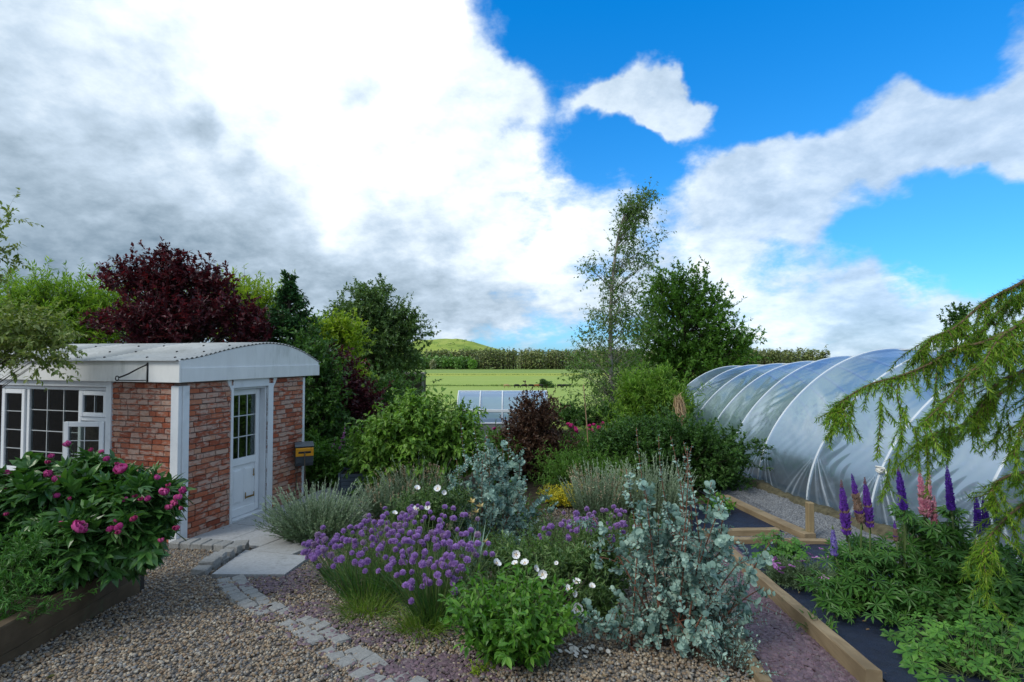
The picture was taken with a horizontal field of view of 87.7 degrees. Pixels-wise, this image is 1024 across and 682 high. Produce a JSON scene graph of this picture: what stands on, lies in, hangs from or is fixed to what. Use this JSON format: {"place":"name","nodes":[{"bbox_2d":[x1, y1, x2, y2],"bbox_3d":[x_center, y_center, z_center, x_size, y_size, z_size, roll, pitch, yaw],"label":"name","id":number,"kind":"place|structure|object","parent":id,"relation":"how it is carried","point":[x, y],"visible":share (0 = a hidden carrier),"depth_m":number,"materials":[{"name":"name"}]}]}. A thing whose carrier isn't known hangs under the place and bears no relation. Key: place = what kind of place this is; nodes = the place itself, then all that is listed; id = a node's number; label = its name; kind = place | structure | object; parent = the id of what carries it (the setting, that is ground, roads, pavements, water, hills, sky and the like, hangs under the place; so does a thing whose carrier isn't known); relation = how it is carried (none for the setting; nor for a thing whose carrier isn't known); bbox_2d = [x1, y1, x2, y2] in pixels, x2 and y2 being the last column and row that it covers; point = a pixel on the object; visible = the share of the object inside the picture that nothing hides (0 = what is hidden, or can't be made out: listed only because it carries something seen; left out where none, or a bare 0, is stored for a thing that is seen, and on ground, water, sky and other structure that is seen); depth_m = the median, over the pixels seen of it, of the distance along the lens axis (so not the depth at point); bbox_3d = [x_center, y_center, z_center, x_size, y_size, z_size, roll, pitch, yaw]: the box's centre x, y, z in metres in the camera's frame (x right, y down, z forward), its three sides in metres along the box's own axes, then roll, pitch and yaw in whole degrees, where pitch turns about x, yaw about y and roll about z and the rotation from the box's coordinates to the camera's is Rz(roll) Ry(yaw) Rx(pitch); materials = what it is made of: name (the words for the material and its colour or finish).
{"place":"outdoors","nodes":[
{"label":"outdoors","id":0,"kind":"place"},
{"bbox_2d":[190,476,447,577],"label":"paved path","id":1,"kind":"structure","parent":0,"point":[268,554],"depth_m":6.67,"materials":[{"name":"stone"}]},
{"bbox_2d":[338,467,374,495],"bbox_3d":[-2.776,2.561,9.712,0.655,0.440,0.555,0,-2,-7],"label":"planter","id":2,"kind":"object","parent":1,"relation":"on","point":[344,483],"visible":0.42,"depth_m":9.43,"materials":[{"name":"grey paint"}]},
{"bbox_2d":[0,508,763,681],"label":"gravel","id":3,"kind":"structure","parent":0,"point":[97,660],"depth_m":3.79,"materials":[{"name":"gravel"}]},
{"bbox_2d":[392,339,511,356],"bbox_3d":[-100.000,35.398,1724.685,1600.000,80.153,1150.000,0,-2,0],"label":"hill","id":4,"kind":"structure","parent":0,"point":[457,345],"depth_m":1461.90,"materials":[{"name":"green plant"}]},
{"bbox_2d":[0,357,1023,681],"bbox_3d":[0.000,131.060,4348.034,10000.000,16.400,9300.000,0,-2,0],"label":"ground","id":5,"kind":"structure","parent":0,"point":[466,377],"depth_m":21.50,"materials":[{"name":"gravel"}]},
{"bbox_2d":[0,188,88,389],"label":"variegated tree","id":6,"kind":"object","parent":5,"relation":"on","point":[32,335],"visible":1,"depth_m":6.59,"materials":[{"name":"green plant"}]},
{"bbox_2d":[0,255,107,343],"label":"hedge tree","id":7,"kind":"object","parent":5,"relation":"on","point":[43,293],"visible":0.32,"depth_m":13.35,"materials":[{"name":"green plant"}]},
{"bbox_2d":[0,574,143,666],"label":"raised bed","id":8,"kind":"object","parent":5,"relation":"on","point":[19,637],"visible":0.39,"depth_m":4.07,"materials":[{"name":"brown wood"}]},
{"bbox_2d":[0,506,107,622],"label":"feathery plant","id":9,"kind":"object","parent":8,"relation":"on","point":[5,601],"visible":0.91,"depth_m":3.86,"materials":[{"name":"green plant"}]},
{"bbox_2d":[0,440,194,599],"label":"peony bush","id":10,"kind":"object","parent":8,"relation":"on","point":[127,526],"visible":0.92,"depth_m":4.42,"materials":[{"name":"green plant"}]},
{"bbox_2d":[46,257,143,343],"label":"hedge tree","id":11,"kind":"object","parent":5,"relation":"on","point":[93,299],"visible":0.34,"depth_m":13.59,"materials":[{"name":"green plant"}]},
{"bbox_2d":[0,342,320,542],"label":"brick cabin","id":12,"kind":"object","parent":5,"relation":"on","point":[220,426],"visible":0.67,"depth_m":7.78,"materials":[{"name":"brick"}]},
{"bbox_2d":[0,379,113,469],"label":"window","id":13,"kind":"structure","parent":12,"relation":"in","point":[35,419],"depth_m":7.87,"materials":[{"name":"white paint"}]},
{"bbox_2d":[232,388,259,517],"bbox_3d":[-4.174,1.715,8.277,0.090,1.935,0.641,0,-2,17],"label":"door","id":14,"kind":"structure","parent":12,"relation":"in","point":[245,468],"depth_m":8.36,"materials":[{"name":"white wood"}]},
{"bbox_2d":[291,441,313,499],"bbox_3d":[-3.670,2.274,9.134,0.498,1.054,0.346,1,-2,-25],"label":"hose reel","id":15,"kind":"object","parent":12,"relation":"attached to","point":[303,453],"visible":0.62,"depth_m":9.09,"materials":[{"name":"grey plastic"}]},
{"bbox_2d":[73,236,275,343],"bbox_3d":[-7.519,0.265,12.074,3.612,5.355,3.436,1,-2,-43],"label":"purple plum tree","id":16,"kind":"object","parent":5,"relation":"on","point":[169,311],"visible":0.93,"depth_m":11.91,"materials":[{"name":"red plant"}]},
{"bbox_2d":[190,565,211,576],"bbox_3d":[-3.353,2.482,5.750,0.173,0.093,0.160,0,-2,-6],"label":"granite sett","id":17,"kind":"object","parent":5,"relation":"on","point":[200,570],"visible":0.82,"depth_m":5.69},
{"bbox_2d":[184,263,311,341],"bbox_3d":[-7.778,0.436,14.857,3.677,5.159,3.494,2,-2,-45],"label":"hedge tree","id":18,"kind":"object","parent":5,"relation":"on","point":[250,286],"visible":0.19,"depth_m":14.59,"materials":[{"name":"green plant"}]},
{"bbox_2d":[261,269,323,411],"bbox_3d":[-5.600,0.597,13.176,2.811,4.744,2.872,0,-2,0],"label":"conifer","id":19,"kind":"object","parent":5,"relation":"on","point":[288,294],"visible":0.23,"depth_m":13.08,"materials":[{"name":"green plant"}]},
{"bbox_2d":[253,477,378,545],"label":"lavender","id":20,"kind":"object","parent":5,"relation":"on","point":[296,525],"visible":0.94,"depth_m":7.04,"materials":[{"name":"grey plant"}]},
{"bbox_2d":[276,313,372,446],"bbox_3d":[-4.562,1.184,11.964,2.965,3.742,1.893,-1,-2,39],"label":"shrub","id":21,"kind":"object","parent":5,"relation":"on","point":[323,408],"visible":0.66,"depth_m":11.67,"materials":[{"name":"green plant"}]},
{"bbox_2d":[331,633,350,646],"bbox_3d":[-1.268,2.245,3.941,0.133,0.106,0.111,0,-1,-38],"label":"granite sett","id":22,"kind":"object","parent":5,"relation":"on","point":[342,638],"visible":0.5,"depth_m":3.94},
{"bbox_2d":[304,305,379,430],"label":"shrub","id":23,"kind":"object","parent":5,"relation":"on","point":[345,330],"visible":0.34,"depth_m":14.82,"materials":[{"name":"green plant"}]},
{"bbox_2d":[304,424,380,495],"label":"ground plant","id":24,"kind":"object","parent":5,"relation":"on","point":[327,457],"visible":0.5,"depth_m":10.21,"materials":[{"name":"green plant"}]},
{"bbox_2d":[333,654,356,667],"bbox_3d":[-1.117,2.204,3.582,0.128,0.110,0.139,-1,-2,39],"label":"granite sett","id":25,"kind":"object","parent":5,"relation":"on","point":[346,660],"visible":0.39,"depth_m":3.58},
{"bbox_2d":[310,343,393,447],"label":"purple shrub","id":26,"kind":"object","parent":5,"relation":"on","point":[360,404],"visible":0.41,"depth_m":13.04,"materials":[{"name":"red plant"}]},
{"bbox_2d":[296,518,423,603],"bbox_3d":[-1.467,2.116,5.221,1.178,0.752,1.799,1,-2,-27],"label":"chive plant","id":27,"kind":"object","parent":5,"relation":"on","point":[342,574],"visible":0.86,"depth_m":5.01,"materials":[{"name":"purple plant"}]},
{"bbox_2d":[311,579,410,626],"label":"grass tuft","id":28,"kind":"object","parent":5,"relation":"on","point":[365,605],"visible":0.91,"depth_m":4.52,"materials":[{"name":"green plant"}]},
{"bbox_2d":[348,665,374,681],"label":"granite sett","id":29,"kind":"object","parent":5,"relation":"on","point":[361,672],"visible":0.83,"depth_m":3.39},
{"bbox_2d":[352,647,373,660],"bbox_3d":[-1.022,2.207,3.673,0.112,0.105,0.151,-1,-2,39],"label":"granite sett","id":30,"kind":"object","parent":5,"relation":"on","point":[364,653],"visible":0.4,"depth_m":3.67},
{"bbox_2d":[327,524,416,563],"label":"border plant","id":31,"kind":"object","parent":5,"relation":"on","point":[359,536],"visible":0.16,"depth_m":6.34,"materials":[{"name":"purple plant"}]},
{"bbox_2d":[360,653,383,667],"bbox_3d":[-0.949,2.195,3.592,0.126,0.104,0.145,-1,0,41],"label":"granite sett","id":32,"kind":"object","parent":5,"relation":"on","point":[373,658],"visible":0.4,"depth_m":3.60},
{"bbox_2d":[317,273,440,415],"bbox_3d":[-5.489,0.217,22.164,5.193,6.213,4.594,1,-2,-20],"label":"birch tree","id":33,"kind":"object","parent":5,"relation":"on","point":[397,328],"visible":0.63,"depth_m":21.47,"materials":[{"name":"green plant"}]},
{"bbox_2d":[354,473,429,520],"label":"lavender","id":34,"kind":"object","parent":5,"relation":"on","point":[377,509],"visible":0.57,"depth_m":8.18,"materials":[{"name":"grey plant"}]},
{"bbox_2d":[362,362,443,422],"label":"shrub","id":35,"kind":"object","parent":5,"relation":"on","point":[389,396],"visible":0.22,"depth_m":18.84,"materials":[{"name":"green plant"}]},
{"bbox_2d":[393,372,425,399],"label":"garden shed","id":36,"kind":"structure","parent":5,"relation":"on","point":[417,385],"depth_m":24.96,"materials":[{"name":"grey wood"}]},
{"bbox_2d":[363,597,462,649],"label":"grass tuft","id":37,"kind":"object","parent":5,"relation":"on","point":[413,624],"visible":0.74,"depth_m":4.09,"materials":[{"name":"green plant"}]},
{"bbox_2d":[338,384,492,495],"bbox_3d":[-1.688,1.920,9.441,2.782,2.333,2.174,0,-2,0],"label":"elder shrub","id":38,"kind":"object","parent":5,"relation":"on","point":[410,427],"visible":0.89,"depth_m":9.12,"materials":[{"name":"green plant"}]},
{"bbox_2d":[374,452,461,502],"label":"lavender","id":39,"kind":"object","parent":5,"relation":"on","point":[407,478],"visible":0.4,"depth_m":8.55,"materials":[{"name":"grey plant"}]},
{"bbox_2d":[343,501,494,629],"bbox_3d":[-0.819,1.999,4.779,1.318,0.847,1.843,1,-2,-27],"label":"chive plant","id":40,"kind":"object","parent":5,"relation":"on","point":[429,583],"visible":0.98,"depth_m":4.47,"materials":[{"name":"purple plant"}]},
{"bbox_2d":[369,467,474,555],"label":"rose bush","id":41,"kind":"object","parent":5,"relation":"on","point":[436,499],"visible":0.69,"depth_m":6.23,"materials":[{"name":"green plant"}]},
{"bbox_2d":[417,353,479,368],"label":"broadleaf wood","id":42,"kind":"object","parent":5,"relation":"on","point":[443,362],"visible":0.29,"depth_m":708.35,"materials":[{"name":"green plant"}]},
{"bbox_2d":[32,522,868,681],"bbox_3d":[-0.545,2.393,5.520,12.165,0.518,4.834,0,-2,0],"label":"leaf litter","id":43,"kind":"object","parent":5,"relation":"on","point":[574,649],"visible":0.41,"depth_m":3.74,"materials":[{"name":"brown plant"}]},
{"bbox_2d":[413,513,501,560],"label":"border plant","id":44,"kind":"object","parent":5,"relation":"on","point":[464,528],"visible":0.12,"depth_m":6.47,"materials":[{"name":"purple plant"}]},
{"bbox_2d":[425,348,489,367],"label":"conifer plantation","id":45,"kind":"object","parent":5,"relation":"on","point":[446,352],"visible":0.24,"depth_m":786.14,"materials":[{"name":"green plant"}]},
{"bbox_2d":[453,498,490,572],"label":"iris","id":46,"kind":"object","parent":5,"relation":"on","point":[481,540],"visible":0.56,"depth_m":5.71,"materials":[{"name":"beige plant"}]},
{"bbox_2d":[449,547,504,597],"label":"border plant","id":47,"kind":"object","parent":5,"relation":"on","point":[485,568],"visible":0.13,"depth_m":5.19,"materials":[{"name":"green plant"}]},
{"bbox_2d":[440,527,517,570],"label":"border plant","id":48,"kind":"object","parent":5,"relation":"on","point":[494,544],"visible":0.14,"depth_m":6.07,"materials":[{"name":"purple plant"}]},
{"bbox_2d":[465,658,496,678],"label":"creeping plant","id":49,"kind":"object","parent":5,"relation":"on","point":[473,668],"visible":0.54,"depth_m":3.48,"materials":[{"name":"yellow plant"}]},
{"bbox_2d":[477,421,505,474],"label":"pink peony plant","id":50,"kind":"object","parent":5,"relation":"on","point":[494,432],"visible":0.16,"depth_m":11.48,"materials":[{"name":"green plant"}]},
{"bbox_2d":[446,418,557,547],"bbox_3d":[-0.211,1.862,7.159,1.919,1.651,1.329,1,-2,-34],"label":"eucalyptus","id":51,"kind":"object","parent":5,"relation":"on","point":[504,503],"visible":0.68,"depth_m":6.97,"materials":[{"name":"green plant"}]},
{"bbox_2d":[457,390,547,436],"bbox_3d":[-0.299,2.301,17.094,2.849,1.436,1.145,0,-2,0],"label":"cold frame","id":52,"kind":"object","parent":5,"relation":"on","point":[495,403],"visible":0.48,"depth_m":16.66,"materials":[{"name":"glass"}]},
{"bbox_2d":[437,561,588,671],"bbox_3d":[-0.019,1.909,3.709,1.084,0.684,1.108,-1,-2,33],"label":"phlox clump","id":53,"kind":"object","parent":5,"relation":"on","point":[526,629],"visible":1,"depth_m":3.52,"materials":[{"name":"green plant"}]},
{"bbox_2d":[472,480,554,530],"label":"border plant","id":54,"kind":"object","parent":5,"relation":"on","point":[537,507],"visible":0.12,"depth_m":7.83,"materials":[{"name":"green plant"}]},
{"bbox_2d":[481,526,574,558],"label":"border plant","id":55,"kind":"object","parent":5,"relation":"on","point":[527,546],"visible":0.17,"depth_m":5.96,"materials":[{"name":"green plant"}]},
{"bbox_2d":[482,380,583,483],"bbox_3d":[0.483,2.042,11.173,2.138,2.446,2.070,1,-2,-19],"label":"bronze shrub","id":56,"kind":"object","parent":5,"relation":"on","point":[535,428],"visible":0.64,"depth_m":10.83,"materials":[{"name":"brown plant"}]},
{"bbox_2d":[209,540,858,681],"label":"slate chippings","id":57,"kind":"object","parent":5,"relation":"on","point":[789,643],"visible":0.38,"depth_m":3.80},
{"bbox_2d":[477,511,625,635],"bbox_3d":[0.340,2.107,4.581,1.465,0.993,1.566,0,-2,0],"label":"rock rose","id":58,"kind":"object","parent":5,"relation":"on","point":[544,567],"visible":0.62,"depth_m":4.63,"materials":[{"name":"green plant"}]},
{"bbox_2d":[513,507,610,552],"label":"border plant","id":59,"kind":"object","parent":5,"relation":"on","point":[535,530],"visible":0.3,"depth_m":6.77,"materials":[{"name":"green plant"}]},
{"bbox_2d":[536,481,589,507],"bbox_3d":[0.880,2.602,9.059,0.962,0.331,0.968,0,-2,0],"label":"stonecrop","id":60,"kind":"object","parent":5,"relation":"on","point":[559,496],"visible":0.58,"depth_m":8.89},
{"bbox_2d":[478,421,655,488],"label":"border plants","id":61,"kind":"object","parent":5,"relation":"on","point":[564,461],"visible":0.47,"depth_m":9.85,"materials":[{"name":"green plant"}]},
{"bbox_2d":[551,394,620,427],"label":"hedge","id":62,"kind":"object","parent":5,"relation":"on","point":[571,414],"visible":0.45,"depth_m":19.25,"materials":[{"name":"green plant"}]},
{"bbox_2d":[538,540,634,595],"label":"border plant","id":63,"kind":"object","parent":5,"relation":"on","point":[614,579],"visible":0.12,"depth_m":4.95,"materials":[{"name":"green plant"}]},
{"bbox_2d":[566,417,607,451],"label":"pink peony plant","id":64,"kind":"object","parent":5,"relation":"on","point":[583,427],"visible":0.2,"depth_m":11.95,"materials":[{"name":"green plant"}]},
{"bbox_2d":[538,504,636,564],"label":"chive plant","id":65,"kind":"object","parent":5,"relation":"on","point":[617,525],"visible":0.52,"depth_m":5.69,"materials":[{"name":"purple plant"}]},
{"bbox_2d":[558,457,638,523],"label":"lavender","id":66,"kind":"object","parent":5,"relation":"on","point":[602,496],"visible":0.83,"depth_m":7.75,"materials":[{"name":"grey plant"}]},
{"bbox_2d":[557,176,676,427],"bbox_3d":[4.119,-1.374,21.216,4.646,10.500,4.019,0,-2,0],"label":"silver birch","id":67,"kind":"object","parent":5,"relation":"on","point":[630,213],"visible":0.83,"depth_m":20.90,"materials":[{"name":"green plant"}]},
{"bbox_2d":[580,510,662,550],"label":"border plant","id":68,"kind":"object","parent":5,"relation":"on","point":[630,529],"visible":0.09,"depth_m":7.02,"materials":[{"name":"green plant"}]},
{"bbox_2d":[587,359,711,434],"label":"willow clump","id":69,"kind":"object","parent":5,"relation":"on","point":[648,391],"visible":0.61,"depth_m":15.18,"materials":[{"name":"green plant"}]},
{"bbox_2d":[598,451,701,526],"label":"lavender","id":70,"kind":"object","parent":5,"relation":"on","point":[672,492],"visible":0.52,"depth_m":7.79,"materials":[{"name":"grey plant"}]},
{"bbox_2d":[470,346,832,368],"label":"conifer plantation","id":71,"kind":"object","parent":5,"relation":"on","point":[504,359],"visible":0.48,"depth_m":706.84,"materials":[{"name":"green plant"}]},
{"bbox_2d":[568,427,781,659],"bbox_3d":[1.208,1.448,3.949,1.337,1.537,1.350,1,-2,-42],"label":"eucalyptus","id":72,"kind":"object","parent":5,"relation":"on","point":[675,616],"visible":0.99,"depth_m":3.79,"materials":[{"name":"green plant"}]},
{"bbox_2d":[577,403,777,495],"bbox_3d":[3.141,2.184,10.357,3.882,1.952,2.644,0,-2,0],"label":"shrub","id":73,"kind":"object","parent":5,"relation":"on","point":[718,460],"visible":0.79,"depth_m":9.89,"materials":[{"name":"green plant"}]},
{"bbox_2d":[672,392,686,420],"bbox_3d":[4.249,1.766,13.450,0.488,1.028,0.520,0,-2,0],"label":"dry stem bundle","id":74,"kind":"object","parent":5,"relation":"on","point":[678,404],"visible":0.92,"depth_m":13.48,"materials":[{"name":"plant"}]},
{"bbox_2d":[619,255,772,402],"bbox_3d":[8.108,-0.179,24.173,6.677,7.317,5.733,-1,-2,26],"label":"alder tree","id":75,"kind":"object","parent":5,"relation":"on","point":[707,345],"visible":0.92,"depth_m":23.35,"materials":[{"name":"green plant"}]},
{"bbox_2d":[698,490,736,512],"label":"border plant","id":76,"kind":"object","parent":5,"relation":"on","point":[729,505],"visible":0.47,"depth_m":8.51,"materials":[{"name":"green plant"}]},
{"bbox_2d":[684,502,782,532],"bbox_3d":[3.148,2.720,8.357,1.381,0.009,1.820,0,-2,0],"label":"weed membrane","id":77,"kind":"object","parent":5,"relation":"on","point":[738,518],"visible":0.33,"depth_m":8.07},
{"bbox_2d":[684,626,785,681],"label":"hebe sprig","id":78,"kind":"object","parent":5,"relation":"on","point":[721,662],"visible":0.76,"depth_m":3.50,"materials":[{"name":"green plant"}]},
{"bbox_2d":[702,527,779,536],"bbox_3d":[3.184,2.680,7.462,1.104,0.104,0.112,0,-2,-4],"label":"timber edging","id":79,"kind":"object","parent":5,"relation":"on","point":[745,531],"visible":0.57,"depth_m":7.43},
{"bbox_2d":[722,614,772,681],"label":"timber edging","id":80,"kind":"object","parent":5,"relation":"on","point":[759,677],"visible":0.2,"depth_m":3.40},
{"bbox_2d":[734,537,829,543],"bbox_3d":[3.507,2.655,7.033,1.276,0.099,0.094,0,-2,4],"label":"timber edging","id":81,"kind":"object","parent":5,"relation":"on","point":[746,540],"visible":0.39,"depth_m":7.01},
{"bbox_2d":[729,546,882,681],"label":"timber edging","id":82,"kind":"object","parent":5,"relation":"on","point":[855,663],"visible":0.53,"depth_m":3.83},
{"bbox_2d":[805,501,814,532],"bbox_3d":[4.074,2.486,7.293,0.085,0.560,0.085,0,-2,0],"label":"wooden post","id":83,"kind":"object","parent":5,"relation":"on","point":[809,516],"visible":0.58,"depth_m":7.26,"materials":[{"name":"brown wood"}]},
{"bbox_2d":[687,348,1023,563],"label":"polytunnel","id":84,"kind":"structure","parent":5,"relation":"on","point":[825,488],"depth_m":10.28,"materials":[{"name":"plastic"}]},
{"bbox_2d":[689,399,1023,531],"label":"tunnel crop","id":85,"kind":"object","parent":84,"relation":"in","point":[791,439],"visible":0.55,"depth_m":10.59,"materials":[{"name":"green plant"}]},
{"bbox_2d":[742,475,1007,563],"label":"earth bank","id":86,"kind":"structure","parent":5,"relation":"on","point":[880,529],"depth_m":8.51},
{"bbox_2d":[735,544,1023,681],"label":"weed membrane","id":87,"kind":"object","parent":5,"relation":"on","point":[873,646],"visible":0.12,"depth_m":4.05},
{"bbox_2d":[751,529,811,567],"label":"strawberry plant","id":88,"kind":"object","parent":87,"relation":"on","point":[789,549],"visible":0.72,"depth_m":5.76,"materials":[{"name":"green plant"}]},
{"bbox_2d":[761,544,841,592],"bbox_3d":[2.894,2.307,5.351,0.889,0.377,0.869,0,-2,0],"label":"dianthus","id":89,"kind":"object","parent":87,"relation":"on","point":[785,572],"visible":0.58,"depth_m":5.30,"materials":[{"name":"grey plant"}]},
{"bbox_2d":[794,608,837,632],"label":"weed seedling","id":90,"kind":"object","parent":87,"relation":"on","point":[830,622],"visible":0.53,"depth_m":4.08,"materials":[{"name":"green plant"}]},
{"bbox_2d":[794,474,912,624],"bbox_3d":[2.947,1.759,4.556,0.902,1.182,0.983,0,-2,0],"label":"lupin","id":91,"kind":"object","parent":87,"relation":"on","point":[864,562],"visible":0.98,"depth_m":4.59,"materials":[{"name":"green plant"}]},
{"bbox_2d":[868,468,946,629],"bbox_3d":[3.314,1.704,4.479,0.612,1.259,1.024,-1,-2,23],"label":"lupin","id":92,"kind":"object","parent":87,"relation":"on","point":[903,607],"visible":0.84,"depth_m":4.51,"materials":[{"name":"green plant"}]},
{"bbox_2d":[883,471,969,614],"bbox_3d":[3.683,1.752,4.645,0.676,1.207,0.895,-1,-2,23],"label":"lupin","id":93,"kind":"object","parent":87,"relation":"on","point":[927,506],"visible":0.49,"depth_m":4.75,"materials":[{"name":"green plant"}]},
{"bbox_2d":[880,566,1023,642],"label":"shade plants","id":94,"kind":"object","parent":87,"relation":"on","point":[946,612],"visible":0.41,"depth_m":4.04,"materials":[{"name":"green plant"}]},
{"bbox_2d":[892,604,1023,681],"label":"geranium mound","id":95,"kind":"object","parent":87,"relation":"on","point":[992,659],"visible":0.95,"depth_m":3.50,"materials":[{"name":"green plant"}]},
{"bbox_2d":[914,466,1018,631],"bbox_3d":[3.701,1.691,4.381,0.716,1.267,0.966,0,-2,0],"label":"lupin","id":96,"kind":"object","parent":87,"relation":"on","point":[949,510],"visible":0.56,"depth_m":4.51,"materials":[{"name":"green plant"}]},
{"bbox_2d":[935,495,1023,626],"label":"lupin","id":97,"kind":"object","parent":87,"relation":"on","point":[1009,555],"visible":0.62,"depth_m":4.15,"materials":[{"name":"green plant"}]},
{"bbox_2d":[813,279,1023,630],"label":"weeping larch","id":98,"kind":"object","parent":5,"relation":"on","point":[1007,352],"visible":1,"depth_m":3.52,"materials":[{"name":"green plant"}]},
{"bbox_2d":[935,301,989,418],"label":"distant tree","id":99,"kind":"object","parent":5,"relation":"on","point":[955,316],"visible":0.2,"depth_m":23.95,"materials":[{"name":"green plant"}]},
{"bbox_2d":[0,0,1023,357],"label":"sky","id":100,"kind":"structure","parent":0,"point":[851,170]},
{"bbox_2d":[694,471,1015,566],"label":"gravel path","id":101,"kind":"structure","parent":0,"point":[734,494],"depth_m":8.67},
{"bbox_2d":[720,495,815,537],"bbox_3d":[3.846,2.692,8.214,0.175,0.139,2.107,0,-2,-9],"label":"timber edging","id":102,"kind":"object","parent":101,"relation":"on","point":[783,525],"visible":0.8,"depth_m":7.89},
{"bbox_2d":[735,484,877,540],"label":"grey gravel","id":103,"kind":"structure","parent":101,"relation":"on","point":[781,504],"depth_m":8.59,"materials":[{"name":"gravel"}]},
{"bbox_3d":[-3.365,2.516,5.946,0.169,0.094,0.177,0,-2,-2],"label":"granite sett","id":104,"kind":"object","parent":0,"visible":0},
{"bbox_2d":[198,556,220,568],"bbox_3d":[-3.358,2.458,5.917,0.174,0.092,0.177,0,-2,-5],"label":"granite sett","id":105,"kind":"object","parent":104,"relation":"on","point":[213,561],"visible":0.86,"depth_m":5.88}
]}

